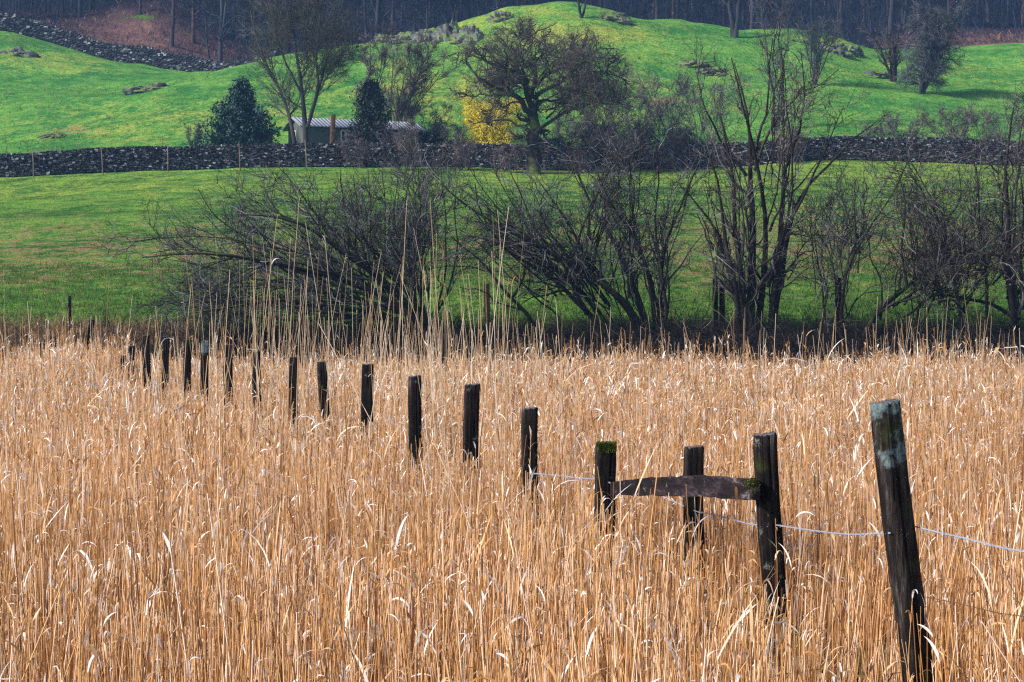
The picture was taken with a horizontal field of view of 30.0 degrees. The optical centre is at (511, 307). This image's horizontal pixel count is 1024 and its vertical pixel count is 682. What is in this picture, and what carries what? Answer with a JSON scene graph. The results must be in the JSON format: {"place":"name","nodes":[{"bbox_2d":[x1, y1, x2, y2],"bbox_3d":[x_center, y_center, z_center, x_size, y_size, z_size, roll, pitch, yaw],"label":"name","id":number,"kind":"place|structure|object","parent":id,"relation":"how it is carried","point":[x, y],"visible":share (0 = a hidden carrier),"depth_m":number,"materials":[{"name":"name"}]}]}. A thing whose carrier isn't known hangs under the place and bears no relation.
{"place":"outdoors","nodes":[
{"label":"outdoors","id":0,"kind":"place"},
{"bbox_2d":[0,1,1023,177],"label":"hill","id":1,"kind":"structure","parent":0,"point":[63,68],"depth_m":156.44,"materials":[{"name":"green plant"}]},
{"bbox_2d":[0,46,40,57],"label":"rock outcrop","id":2,"kind":"object","parent":1,"relation":"on","point":[19,51],"visible":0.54,"depth_m":195.37,"materials":[{"name":"grey stone"}]},
{"bbox_2d":[0,13,278,71],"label":"dry stone wall","id":3,"kind":"structure","parent":1,"relation":"on","point":[58,35],"depth_m":209.59,"materials":[{"name":"black stone"}]},
{"bbox_2d":[122,85,161,94],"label":"rock outcrop","id":4,"kind":"object","parent":1,"relation":"on","point":[135,90],"visible":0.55,"depth_m":157.40,"materials":[{"name":"grey stone"}]},
{"bbox_2d":[182,121,203,145],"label":"bare bush","id":5,"kind":"object","parent":1,"relation":"on","point":[198,133],"visible":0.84,"depth_m":127.91,"materials":[{"name":"grey plant"}]},
{"bbox_2d":[193,75,281,145],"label":"evergreen tree","id":6,"kind":"object","parent":1,"relation":"on","point":[239,119],"visible":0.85,"depth_m":125.95,"materials":[{"name":"green plant"}]},
{"bbox_2d":[223,0,371,143],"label":"alder tree","id":7,"kind":"object","parent":1,"relation":"on","point":[308,15],"visible":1,"depth_m":123.15,"materials":[{"name":"brown plant"}]},
{"bbox_2d":[283,117,425,143],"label":"timber lodge","id":8,"kind":"structure","parent":1,"relation":"on","point":[318,130],"depth_m":126.61,"materials":[{"name":"white paint"}]},
{"bbox_2d":[336,135,376,167],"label":"leafless shrub","id":9,"kind":"object","parent":1,"relation":"on","point":[360,153],"visible":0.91,"depth_m":120.72,"materials":[{"name":"plant"}]},
{"bbox_2d":[342,75,396,143],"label":"cypress tree","id":10,"kind":"object","parent":1,"relation":"on","point":[371,105],"visible":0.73,"depth_m":123.04,"materials":[{"name":"green plant"}]},
{"bbox_2d":[344,18,399,112],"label":"bare tree","id":11,"kind":"object","parent":1,"relation":"on","point":[371,68],"visible":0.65,"depth_m":133.68,"materials":[{"name":"brown wood"}]},
{"bbox_2d":[374,120,420,153],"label":"leafless shrub","id":12,"kind":"object","parent":1,"relation":"on","point":[392,130],"visible":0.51,"depth_m":121.90,"materials":[{"name":"brown plant"}]},
{"bbox_2d":[387,31,415,44],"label":"rock outcrop","id":13,"kind":"object","parent":1,"relation":"on","point":[404,35],"visible":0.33,"depth_m":172.18,"materials":[{"name":"grey stone"}]},
{"bbox_2d":[380,30,456,122],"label":"bare tree","id":14,"kind":"object","parent":1,"relation":"on","point":[413,80],"visible":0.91,"depth_m":130.10,"materials":[{"name":"brown wood"}]},
{"bbox_2d":[409,27,435,43],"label":"rock outcrop","id":15,"kind":"object","parent":1,"relation":"on","point":[428,32],"visible":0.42,"depth_m":170.28,"materials":[{"name":"grey stone"}]},
{"bbox_2d":[403,101,458,138],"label":"leafless shrub","id":16,"kind":"object","parent":1,"relation":"on","point":[437,118],"visible":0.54,"depth_m":126.41,"materials":[{"name":"green plant"}]},
{"bbox_2d":[412,129,451,143],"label":"ivy bush","id":17,"kind":"object","parent":1,"relation":"on","point":[423,139],"visible":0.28,"depth_m":124.43,"materials":[{"name":"green plant"}]},
{"bbox_2d":[430,19,460,44],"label":"rock outcrop","id":18,"kind":"object","parent":1,"relation":"on","point":[446,32],"visible":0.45,"depth_m":168.13,"materials":[{"name":"grey stone"}]},
{"bbox_2d":[427,122,468,143],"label":"leafless shrub","id":19,"kind":"object","parent":1,"relation":"on","point":[457,132],"visible":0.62,"depth_m":124.78,"materials":[{"name":"plant"}]},
{"bbox_2d":[449,24,482,44],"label":"rock outcrop","id":20,"kind":"object","parent":1,"relation":"on","point":[473,31],"visible":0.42,"depth_m":166.21,"materials":[{"name":"grey stone"}]},
{"bbox_2d":[451,88,526,144],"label":"flowering shrub","id":21,"kind":"object","parent":1,"relation":"on","point":[500,134],"visible":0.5,"depth_m":125.14,"materials":[{"name":"yellow flower petals"},{"name":"twigs"}]},
{"bbox_2d":[486,10,513,23],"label":"rock outcrop","id":22,"kind":"object","parent":1,"relation":"on","point":[496,14],"visible":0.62,"depth_m":171.26,"materials":[{"name":"grey stone"}]},
{"bbox_2d":[539,135,574,160],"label":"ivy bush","id":23,"kind":"object","parent":1,"relation":"on","point":[554,141],"visible":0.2,"depth_m":122.55,"materials":[{"name":"green plant"}]},
{"bbox_2d":[540,90,603,145],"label":"leafless shrub","id":24,"kind":"object","parent":1,"relation":"on","point":[558,130],"visible":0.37,"depth_m":126.35,"materials":[{"name":"plant"}]},
{"bbox_2d":[545,76,648,140],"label":"leafless shrub","id":25,"kind":"object","parent":1,"relation":"on","point":[633,100],"visible":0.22,"depth_m":127.70,"materials":[{"name":"brown plant"}]},
{"bbox_2d":[599,11,632,24],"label":"rock outcrop","id":26,"kind":"object","parent":1,"relation":"on","point":[620,18],"visible":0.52,"depth_m":170.22,"materials":[{"name":"grey stone"}]},
{"bbox_2d":[622,124,660,145],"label":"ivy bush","id":27,"kind":"object","parent":1,"relation":"on","point":[652,134],"visible":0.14,"depth_m":123.49,"materials":[{"name":"green plant"}]},
{"bbox_2d":[611,79,684,140],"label":"leafless shrub","id":28,"kind":"object","parent":1,"relation":"on","point":[650,120],"visible":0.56,"depth_m":126.93,"materials":[{"name":"plant"}]},
{"bbox_2d":[619,58,700,140],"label":"leafless shrub","id":29,"kind":"object","parent":1,"relation":"on","point":[659,84],"visible":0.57,"depth_m":128.92,"materials":[{"name":"brown plant"}]},
{"bbox_2d":[660,124,702,146],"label":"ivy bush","id":30,"kind":"object","parent":1,"relation":"on","point":[691,133],"visible":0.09,"depth_m":123.58,"materials":[{"name":"green plant"}]},
{"bbox_2d":[674,59,712,68],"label":"rock outcrop","id":31,"kind":"object","parent":1,"relation":"on","point":[691,63],"visible":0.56,"depth_m":157.26,"materials":[{"name":"grey stone"}]},
{"bbox_2d":[695,67,726,75],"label":"rock outcrop","id":32,"kind":"object","parent":1,"relation":"on","point":[715,72],"visible":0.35,"depth_m":155.24,"materials":[{"name":"grey stone"}]},
{"bbox_2d":[665,64,757,142],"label":"leafless shrub","id":33,"kind":"object","parent":1,"relation":"on","point":[721,95],"visible":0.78,"depth_m":126.39,"materials":[{"name":"plant"}]},
{"bbox_2d":[712,0,740,37],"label":"bare tree","id":34,"kind":"object","parent":1,"relation":"on","point":[734,27],"visible":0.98,"depth_m":171.65,"materials":[{"name":"grey plant"}]},
{"bbox_2d":[746,0,820,130],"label":"birch tree","id":35,"kind":"object","parent":1,"relation":"on","point":[782,36],"visible":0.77,"depth_m":134.37,"materials":[{"name":"brown wood"}]},
{"bbox_2d":[793,11,842,84],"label":"bare bush","id":36,"kind":"object","parent":1,"relation":"on","point":[812,39],"visible":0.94,"depth_m":151.51,"materials":[{"name":"brown wood"}]},
{"bbox_2d":[817,42,853,58],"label":"rock outcrop","id":37,"kind":"object","parent":1,"relation":"on","point":[843,49],"visible":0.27,"depth_m":167.37,"materials":[{"name":"grey stone"}]},
{"bbox_2d":[845,44,863,57],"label":"rock outcrop","id":38,"kind":"object","parent":1,"relation":"on","point":[856,51],"visible":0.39,"depth_m":169.37,"materials":[{"name":"grey stone"}]},
{"bbox_2d":[857,121,895,137],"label":"leafless shrub","id":39,"kind":"object","parent":1,"relation":"on","point":[867,131],"visible":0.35,"depth_m":123.15,"materials":[{"name":"plant"}]},
{"bbox_2d":[857,21,906,81],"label":"bare tree","id":40,"kind":"object","parent":1,"relation":"on","point":[894,64],"visible":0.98,"depth_m":157.75,"materials":[{"name":"brown wood"}]},
{"bbox_2d":[876,109,943,137],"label":"leafless shrub","id":41,"kind":"object","parent":1,"relation":"on","point":[915,134],"visible":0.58,"depth_m":121.83,"materials":[{"name":"brown plant"}]},
{"bbox_2d":[894,0,975,93],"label":"thorn tree","id":42,"kind":"object","parent":1,"relation":"on","point":[927,50],"visible":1,"depth_m":151.04,"materials":[{"name":"grey plant"}]},
{"bbox_2d":[916,98,983,137],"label":"leafless shrub","id":43,"kind":"object","parent":1,"relation":"on","point":[947,123],"visible":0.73,"depth_m":121.20,"materials":[{"name":"brown plant"}]},
{"bbox_2d":[953,94,1022,140],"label":"leafless shrub","id":44,"kind":"object","parent":1,"relation":"on","point":[982,113],"visible":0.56,"depth_m":120.74,"materials":[{"name":"plant"}]},
{"bbox_2d":[0,160,1023,355],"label":"field","id":45,"kind":"structure","parent":0,"point":[14,250],"depth_m":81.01,"materials":[{"name":"green plant"}]},
{"bbox_2d":[391,116,423,170],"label":"leafless shrub","id":46,"kind":"object","parent":45,"relation":"on","point":[406,133],"visible":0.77,"depth_m":118.79,"materials":[{"name":"plant"}]},
{"bbox_2d":[441,131,477,169],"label":"leafless shrub","id":47,"kind":"object","parent":45,"relation":"on","point":[459,148],"visible":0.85,"depth_m":119.01,"materials":[{"name":"grey plant"}]},
{"bbox_2d":[484,284,490,331],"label":"field post","id":48,"kind":"object","parent":45,"relation":"on","point":[486,300],"visible":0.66,"depth_m":46.96,"materials":[{"name":"brown wood"}]},
{"bbox_2d":[495,141,527,172],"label":"leafless shrub","id":49,"kind":"object","parent":45,"relation":"on","point":[506,166],"visible":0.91,"depth_m":118.72,"materials":[{"name":"plant"}]},
{"bbox_2d":[0,135,1023,176],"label":"dry stone wall","id":50,"kind":"structure","parent":45,"relation":"on","point":[115,159],"depth_m":120.91,"materials":[{"name":"black stone"}]},
{"bbox_2d":[433,9,645,174],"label":"oak tree","id":51,"kind":"object","parent":45,"relation":"on","point":[500,77],"visible":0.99,"depth_m":116.58,"materials":[{"name":"brown plant"}]},
{"bbox_2d":[557,121,610,173],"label":"leafless shrub","id":52,"kind":"object","parent":45,"relation":"on","point":[581,145],"visible":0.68,"depth_m":118.03,"materials":[{"name":"plant"}]},
{"bbox_2d":[588,116,654,171],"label":"leafless shrub","id":53,"kind":"object","parent":45,"relation":"on","point":[613,129],"visible":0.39,"depth_m":118.60,"materials":[{"name":"brown plant"}]},
{"bbox_2d":[632,119,692,170],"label":"leafless shrub","id":54,"kind":"object","parent":45,"relation":"on","point":[672,147],"visible":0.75,"depth_m":118.65,"materials":[{"name":"plant"}]},
{"bbox_2d":[768,120,814,162],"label":"leafless shrub","id":55,"kind":"object","parent":45,"relation":"on","point":[802,138],"visible":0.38,"depth_m":117.77,"materials":[{"name":"plant"}]},
{"bbox_2d":[0,0,1023,61],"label":"woodland floor","id":56,"kind":"structure","parent":0,"point":[134,24],"depth_m":229.60,"materials":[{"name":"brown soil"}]},
{"bbox_2d":[146,0,195,45],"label":"forest tree","id":57,"kind":"object","parent":56,"relation":"on","point":[172,20],"visible":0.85,"depth_m":221.95,"materials":[{"name":"grey wood"}]},
{"bbox_2d":[172,0,225,58],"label":"forest tree","id":58,"kind":"object","parent":56,"relation":"on","point":[205,29],"visible":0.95,"depth_m":218.86,"materials":[{"name":"grey plant"}]},
{"bbox_2d":[191,0,227,42],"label":"forest tree","id":59,"kind":"object","parent":56,"relation":"on","point":[193,36],"visible":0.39,"depth_m":225.78,"materials":[{"name":"grey plant"}]},
{"bbox_2d":[188,0,263,60],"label":"forest tree","id":60,"kind":"object","parent":56,"relation":"on","point":[222,16],"visible":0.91,"depth_m":216.83,"materials":[{"name":"brown plant"}]},
{"bbox_2d":[337,0,367,42],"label":"forest tree","id":61,"kind":"object","parent":56,"relation":"on","point":[364,13],"visible":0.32,"depth_m":233.31,"materials":[{"name":"grey wood"}]},
{"bbox_2d":[367,0,411,34],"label":"forest tree","id":62,"kind":"object","parent":56,"relation":"on","point":[392,18],"visible":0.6,"depth_m":245.84,"materials":[{"name":"grey wood"}]},
{"bbox_2d":[367,0,414,35],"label":"forest tree","id":63,"kind":"object","parent":56,"relation":"on","point":[377,12],"visible":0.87,"depth_m":240.67,"materials":[{"name":"grey wood"}]},
{"bbox_2d":[395,0,453,31],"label":"forest tree","id":64,"kind":"object","parent":56,"relation":"on","point":[427,10],"visible":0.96,"depth_m":230.53,"materials":[{"name":"grey plant"}]},
{"bbox_2d":[405,0,481,26],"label":"forest tree","id":65,"kind":"object","parent":56,"relation":"on","point":[452,4],"visible":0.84,"depth_m":230.98,"materials":[{"name":"grey plant"}]},
{"bbox_2d":[0,0,1023,60],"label":"woodland undergrowth","id":66,"kind":"object","parent":56,"relation":"on","point":[71,9],"visible":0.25,"depth_m":245.83,"materials":[{"name":"brown plant"}]},
{"bbox_2d":[629,0,668,18],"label":"forest tree","id":67,"kind":"object","parent":56,"relation":"on","point":[643,4],"visible":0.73,"depth_m":249.26,"materials":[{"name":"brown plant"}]},
{"bbox_2d":[659,0,702,18],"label":"forest tree","id":68,"kind":"object","parent":56,"relation":"on","point":[677,9],"visible":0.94,"depth_m":232.65,"materials":[{"name":"grey wood"}]},
{"bbox_2d":[679,0,736,24],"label":"forest tree","id":69,"kind":"object","parent":56,"relation":"on","point":[715,15],"visible":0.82,"depth_m":235.94,"materials":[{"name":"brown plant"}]},
{"bbox_2d":[707,0,754,29],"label":"forest tree","id":70,"kind":"object","parent":56,"relation":"on","point":[726,9],"visible":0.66,"depth_m":233.63,"materials":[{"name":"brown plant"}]},
{"bbox_2d":[773,0,820,28],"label":"forest tree","id":71,"kind":"object","parent":56,"relation":"on","point":[796,7],"visible":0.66,"depth_m":237.33,"materials":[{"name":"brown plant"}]},
{"bbox_2d":[819,0,860,37],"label":"forest tree","id":72,"kind":"object","parent":56,"relation":"on","point":[841,6],"visible":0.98,"depth_m":233.28,"materials":[{"name":"grey wood"}]},
{"bbox_2d":[885,0,894,33],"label":"forest tree","id":73,"kind":"object","parent":56,"relation":"on","point":[891,13],"visible":0.87,"depth_m":229.25,"materials":[{"name":"grey wood"}]},
{"bbox_2d":[181,342,1003,681],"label":"marsh ground","id":74,"kind":"structure","parent":0,"point":[597,354],"depth_m":12.20,"materials":[{"name":"soil"}]},
{"bbox_2d":[75,318,94,369],"bbox_3d":[-8.728,0.754,38.800,0.367,1.086,0.729,0,0,-29],"label":"fence post","id":75,"kind":"object","parent":74,"relation":"on","point":[88,335],"visible":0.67,"depth_m":38.60,"materials":[{"name":"brown wood"}]},
{"bbox_2d":[142,335,151,395],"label":"fence post","id":76,"kind":"object","parent":74,"relation":"on","point":[146,363],"visible":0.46,"depth_m":30.95,"materials":[{"name":"brown wood"}]},
{"bbox_2d":[161,336,169,400],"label":"fence post","id":77,"kind":"object","parent":74,"relation":"on","point":[165,349],"visible":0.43,"depth_m":29.46,"materials":[{"name":"brown wood"}]},
{"bbox_2d":[183,339,191,401],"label":"fence post","id":78,"kind":"object","parent":74,"relation":"on","point":[187,361],"visible":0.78,"depth_m":27.56,"materials":[{"name":"brown wood"}]},
{"bbox_2d":[200,340,208,408],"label":"fence post","id":79,"kind":"object","parent":74,"relation":"on","point":[204,355],"visible":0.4,"depth_m":26.16,"materials":[{"name":"brown wood"}]},
{"bbox_2d":[223,344,232,409],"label":"fence post","id":80,"kind":"object","parent":74,"relation":"on","point":[228,348],"visible":0.39,"depth_m":24.76,"materials":[{"name":"brown wood"}]},
{"bbox_2d":[251,351,262,424],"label":"fence post","id":81,"kind":"object","parent":74,"relation":"on","point":[256,354],"visible":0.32,"depth_m":23.16,"materials":[{"name":"brown wood"}]},
{"bbox_2d":[288,356,298,436],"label":"fence post","id":82,"kind":"object","parent":74,"relation":"on","point":[293,372],"visible":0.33,"depth_m":21.76,"materials":[{"name":"brown wood"}]},
{"bbox_2d":[72,123,535,347],"bbox_3d":[-5.166,-1.360,46.102,11.475,6.415,7.069,0,0,0],"label":"willow tree","id":83,"kind":"object","parent":74,"relation":"on","point":[412,231],"visible":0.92,"depth_m":45.63,"materials":[{"name":"brown plant"}]},
{"bbox_2d":[317,360,329,429],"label":"fence post","id":84,"kind":"object","parent":74,"relation":"on","point":[322,377],"visible":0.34,"depth_m":20.36,"materials":[{"name":"brown wood"}]},
{"bbox_2d":[361,364,373,458],"bbox_3d":[-1.395,1.318,18.411,0.134,1.566,0.130,0,0,0],"label":"fence post","id":85,"kind":"object","parent":74,"relation":"on","point":[366,392],"visible":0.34,"depth_m":18.36,"materials":[{"name":"brown wood"}]},
{"bbox_2d":[408,375,422,484],"bbox_3d":[-0.847,1.344,16.813,0.141,1.514,0.126,0,0,-8],"label":"fence post","id":86,"kind":"object","parent":74,"relation":"on","point":[414,413],"visible":0.46,"depth_m":16.76,"materials":[{"name":"brown wood"}]},
{"bbox_2d":[463,383,479,488],"bbox_3d":[-0.332,1.351,15.210,0.137,1.502,0.132,0,0,-15],"label":"fence post","id":87,"kind":"object","parent":74,"relation":"on","point":[471,415],"visible":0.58,"depth_m":15.16,"materials":[{"name":"brown wood"}]},
{"bbox_2d":[2,553,1009,681],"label":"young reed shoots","id":88,"kind":"object","parent":74,"relation":"on","point":[783,640],"visible":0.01,"depth_m":9.30,"materials":[{"name":"brown plant"}]},
{"bbox_2d":[0,303,1021,368],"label":"rank grass","id":89,"kind":"structure","parent":74,"relation":"on","point":[52,327],"depth_m":46.59,"materials":[{"name":"plant"}]},
{"bbox_2d":[0,196,1023,681],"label":"reeds","id":90,"kind":"object","parent":74,"relation":"on","point":[196,512],"visible":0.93,"depth_m":10.79,"materials":[{"name":"beige plant"}]},
{"bbox_2d":[0,272,1023,377],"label":"reeds","id":91,"kind":"object","parent":74,"relation":"on","point":[712,336],"visible":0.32,"depth_m":45.12,"materials":[{"name":"beige plant"}]},
{"bbox_2d":[3,362,1020,681],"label":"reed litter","id":92,"kind":"object","parent":74,"relation":"on","point":[671,584],"visible":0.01,"depth_m":9.96,"materials":[{"name":"brown plant"}]},
{"bbox_2d":[521,407,537,540],"bbox_3d":[0.129,1.403,13.612,0.132,1.396,0.138,0,0,0],"label":"fence post","id":93,"kind":"object","parent":74,"relation":"on","point":[529,416],"visible":0.43,"depth_m":13.55,"materials":[{"name":"brown wood"}]},
{"bbox_2d":[409,82,748,342],"bbox_3d":[1.473,-2.357,46.399,8.508,6.452,5.770,0,0,0],"label":"willow tree","id":94,"kind":"object","parent":74,"relation":"on","point":[574,265],"visible":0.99,"depth_m":46.26,"materials":[{"name":"brown plant"}]},
{"bbox_2d":[594,441,617,574],"bbox_3d":[0.573,1.458,11.707,0.144,1.286,0.154,0,0,0],"label":"fence post","id":95,"kind":"object","parent":74,"relation":"on","point":[605,457],"visible":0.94,"depth_m":11.65,"materials":[{"name":"brown wood"}]},
{"bbox_2d":[683,445,704,645],"bbox_3d":[1.083,1.458,11.361,0.130,1.287,0.131,0,0,0],"label":"fence post","id":96,"kind":"object","parent":74,"relation":"on","point":[693,461],"visible":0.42,"depth_m":11.31,"materials":[{"name":"brown wood"}]},
{"bbox_2d":[753,431,789,674],"bbox_3d":[1.370,1.375,10.011,0.207,1.459,0.137,0,0,0],"label":"fence post","id":97,"kind":"object","parent":74,"relation":"on","point":[765,457],"visible":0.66,"depth_m":9.96,"materials":[{"name":"brown wood"}]},
{"bbox_2d":[610,475,760,499],"bbox_3d":[0.951,0.991,10.730,0.120,0.291,1.865,0,0,-19],"label":"fence rail","id":98,"kind":"object","parent":97,"relation":"attached to","point":[721,487],"visible":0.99,"depth_m":10.60,"materials":[{"name":"brown wood"}]},
{"bbox_2d":[776,524,890,537],"bbox_3d":[1.452,1.028,8.899,0.059,0.210,2.113,0,0,-4],"label":"barbed wire","id":99,"kind":"object","parent":97,"relation":"attached to","point":[825,531],"visible":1,"depth_m":8.78,"materials":[{"name":"silver metal"}]},
{"bbox_2d":[663,0,906,340],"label":"willow tree","id":100,"kind":"object","parent":74,"relation":"on","point":[734,288],"visible":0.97,"depth_m":46.22,"materials":[{"name":"brown plant"}]},
{"bbox_2d":[767,115,928,341],"bbox_3d":[8.267,-1.893,46.310,4.370,5.568,5.864,0,0,0],"label":"willow tree","id":101,"kind":"object","parent":74,"relation":"on","point":[852,258],"visible":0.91,"depth_m":45.60,"materials":[{"name":"brown plant"}]},
{"bbox_2d":[870,398,934,681],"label":"fence post","id":102,"kind":"object","parent":74,"relation":"on","point":[903,559],"visible":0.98,"depth_m":7.86,"materials":[{"name":"brown wood"}]},
{"bbox_2d":[915,526,1023,552],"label":"barbed wire","id":103,"kind":"object","parent":102,"relation":"attached to","point":[973,540],"visible":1,"depth_m":7.21,"materials":[{"name":"silver metal"}]},
{"bbox_2d":[837,60,1023,346],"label":"willow tree","id":104,"kind":"object","parent":74,"relation":"on","point":[1007,261],"visible":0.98,"depth_m":45.53,"materials":[{"name":"brown plant"}]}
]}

